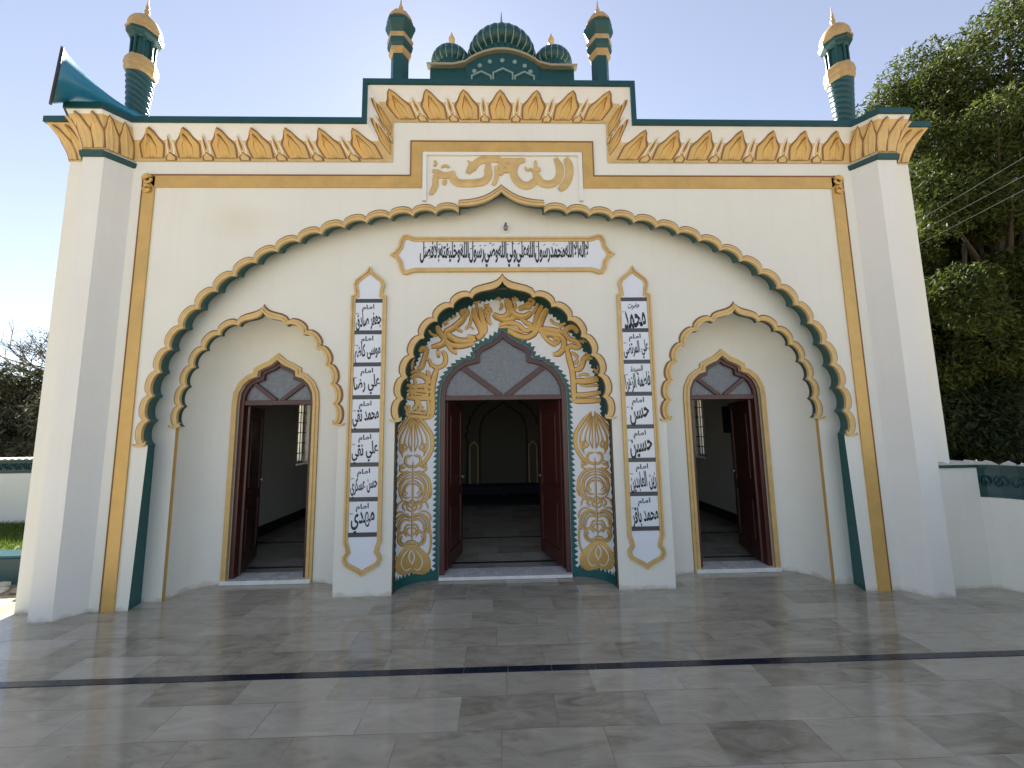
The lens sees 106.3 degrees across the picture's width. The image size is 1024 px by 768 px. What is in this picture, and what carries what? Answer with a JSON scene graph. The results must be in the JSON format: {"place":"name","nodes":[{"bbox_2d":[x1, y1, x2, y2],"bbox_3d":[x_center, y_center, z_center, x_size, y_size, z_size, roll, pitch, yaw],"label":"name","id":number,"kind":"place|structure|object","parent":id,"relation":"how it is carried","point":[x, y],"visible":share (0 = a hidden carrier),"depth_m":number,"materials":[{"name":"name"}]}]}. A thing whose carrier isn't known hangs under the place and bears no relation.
{"place":"outdoors","nodes":[
{"label":"outdoors","id":0,"kind":"place"},
{"bbox_2d":[0,520,24,549],"bbox_3d":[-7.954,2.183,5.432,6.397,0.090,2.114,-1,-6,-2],"label":"lawn grass","id":1,"kind":"structure","parent":0,"point":[6,528],"depth_m":5.60,"materials":[{"name":"green plant"}]},
{"bbox_2d":[0,505,1023,767],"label":"courtyard floor","id":2,"kind":"structure","parent":0,"point":[938,713],"depth_m":2.55,"materials":[{"name":"stone"}]},
{"bbox_2d":[0,581,10,586],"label":"loose stone","id":3,"kind":"object","parent":2,"relation":"on","point":[5,584],"visible":0.65,"depth_m":4.11,"materials":[{"name":"grey stone"}]},
{"bbox_2d":[0,587,10,593],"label":"loose stone","id":4,"kind":"object","parent":2,"relation":"on","point":[4,590],"visible":1,"depth_m":4.02,"materials":[{"name":"grey stone"}]},
{"bbox_2d":[9,587,16,593],"bbox_3d":[-5.146,2.169,4.044,0.227,0.078,0.163,0,-7,-10],"label":"loose stone","id":5,"kind":"object","parent":2,"relation":"on","point":[13,591],"visible":0.3,"depth_m":3.98,"materials":[{"name":"stone"}]},
{"bbox_2d":[14,0,955,622],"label":"mosque","id":6,"kind":"structure","parent":2,"relation":"on","point":[192,416],"depth_m":4.15,"materials":[{"name":"beige paint"}]},
{"bbox_2d":[49,46,148,115],"bbox_3d":[-4.182,-2.947,4.025,0.552,0.552,0.816,-5,-8,35],"label":"loudspeaker","id":7,"kind":"object","parent":6,"relation":"attached to","point":[72,81],"visible":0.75,"depth_m":3.72,"materials":[{"name":"blue paint"}]},
{"bbox_2d":[219,353,319,585],"bbox_3d":[-2.875,0.929,4.492,1.384,2.537,0.684,-4,-7,27],"label":"doorway","id":8,"kind":"structure","parent":6,"relation":"in","point":[276,381],"depth_m":4.38,"materials":[{"name":"red wood"}]},
{"bbox_2d":[342,266,386,576],"bbox_3d":[-1.520,0.317,3.992,0.384,3.210,0.029,-1,-6,-2],"label":"name panel","id":9,"kind":"object","parent":6,"relation":"attached to","point":[362,523],"visible":1,"depth_m":3.98,"materials":[{"name":"white paint"}]},
{"bbox_2d":[390,234,614,274],"bbox_3d":[-0.095,-1.426,4.225,2.470,0.456,0.031,-1,-6,-2],"label":"inscription sign","id":10,"kind":"object","parent":6,"relation":"attached to","point":[410,254],"visible":1,"depth_m":4.23,"materials":[{"name":"white paint"}]},
{"bbox_2d":[438,330,572,580],"bbox_3d":[-0.097,0.788,4.733,1.470,2.790,0.806,-1,-6,-2],"label":"doorway","id":11,"kind":"structure","parent":6,"relation":"in","point":[502,368],"depth_m":4.52,"materials":[{"name":"red wood"}]},
{"bbox_2d":[502,222,509,232],"bbox_3d":[-0.070,-1.727,4.243,0.090,0.104,0.066,-1,-6,-2],"label":"wall lamp","id":12,"kind":"object","parent":6,"relation":"attached to","point":[505,228],"visible":1,"depth_m":4.24,"materials":[{"name":"white paint"}]},
{"bbox_2d":[616,265,665,569],"bbox_3d":[1.351,0.283,4.068,0.384,3.210,0.029,-1,-6,-2],"label":"name panel","id":13,"kind":"object","parent":6,"relation":"attached to","point":[644,498],"visible":1,"depth_m":4.05,"materials":[{"name":"white paint"}]},
{"bbox_2d":[721,406,730,432],"bbox_3d":[3.688,0.588,6.393,0.039,0.450,0.600,-1,-6,-2],"label":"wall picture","id":14,"kind":"object","parent":6,"relation":"attached to","point":[725,419],"depth_m":6.57},
{"bbox_2d":[683,349,781,573],"bbox_3d":[2.562,0.887,4.834,1.094,2.537,0.857,-1,-6,-2],"label":"doorway","id":15,"kind":"structure","parent":6,"relation":"in","point":[722,376],"depth_m":4.54,"materials":[{"name":"red wood"}]},
{"bbox_2d":[918,176,1022,232],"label":"power line","id":16,"kind":"object","parent":6,"relation":"attached to","point":[972,203],"visible":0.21,"depth_m":6.52,"materials":[{"name":"metal"}]},
{"bbox_2d":[918,157,1023,220],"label":"power line","id":17,"kind":"object","parent":6,"relation":"attached to","point":[970,189],"visible":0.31,"depth_m":6.54,"materials":[{"name":"metal"}]},
{"bbox_2d":[920,190,1022,243],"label":"power line","id":18,"kind":"object","parent":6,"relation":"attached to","point":[972,216],"visible":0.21,"depth_m":6.49,"materials":[{"name":"metal"}]},
{"bbox_2d":[245,531,754,568],"bbox_3d":[-0.094,2.258,5.252,7.660,0.024,1.120,-1,-6,-2],"label":"indoor stripe","id":19,"kind":"object","parent":2,"relation":"on","point":[489,561],"visible":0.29,"depth_m":4.75,"materials":[{"name":"black tile"}]},
{"bbox_2d":[0,650,1023,687],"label":"floor stripe","id":20,"kind":"object","parent":2,"relation":"on","point":[270,676],"visible":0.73,"depth_m":2.62,"materials":[{"name":"black tile"}]},
{"bbox_2d":[938,460,1023,591],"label":"boundary wall","id":21,"kind":"structure","parent":2,"relation":"on","point":[983,501],"depth_m":3.82,"materials":[{"name":"beige paint"}]},
{"bbox_2d":[0,0,1023,384],"label":"sky","id":22,"kind":"structure","parent":0,"point":[685,59],"materials":[{"name":"blue"}]},
{"label":"ground","id":23,"kind":"structure","parent":0,"visible":0},
{"bbox_2d":[0,549,21,584],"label":"planter kerb","id":24,"kind":"structure","parent":23,"relation":"on","point":[10,560],"depth_m":4.25,"materials":[{"name":"teal paint"}]},
{"bbox_2d":[0,457,32,523],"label":"boundary wall","id":25,"kind":"structure","parent":23,"relation":"on","point":[15,475],"depth_m":6.51,"materials":[{"name":"beige paint"}]},
{"bbox_2d":[0,371,39,407],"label":"leafy tree","id":26,"kind":"object","parent":23,"relation":"on","point":[12,376],"visible":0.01,"depth_m":16.81,"materials":[{"name":"green plant"}]},
{"bbox_2d":[0,359,43,457],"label":"leafy tree","id":27,"kind":"object","parent":23,"relation":"on","point":[14,386],"visible":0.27,"depth_m":15.33,"materials":[{"name":"green plant"}]},
{"bbox_2d":[4,390,40,456],"bbox_3d":[-16.569,1.489,15.254,5.239,4.380,3.980,-1,-6,-2],"label":"leafy tree","id":28,"kind":"object","parent":23,"relation":"on","point":[31,420],"visible":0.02,"depth_m":13.94,"materials":[{"name":"green plant"}]},
{"bbox_2d":[0,319,48,383],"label":"bare tree","id":29,"kind":"object","parent":23,"relation":"on","point":[41,347],"visible":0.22,"depth_m":17.64,"materials":[{"name":"brown plant"}]},
{"bbox_2d":[855,0,1023,463],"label":"leafy tree","id":30,"kind":"object","parent":23,"relation":"on","point":[970,138],"visible":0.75,"depth_m":8.46,"materials":[{"name":"green plant"}]},
{"bbox_2d":[927,292,1023,463],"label":"leafy tree","id":31,"kind":"object","parent":23,"relation":"on","point":[976,429],"visible":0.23,"depth_m":8.78,"materials":[{"name":"green plant"}]}
]}

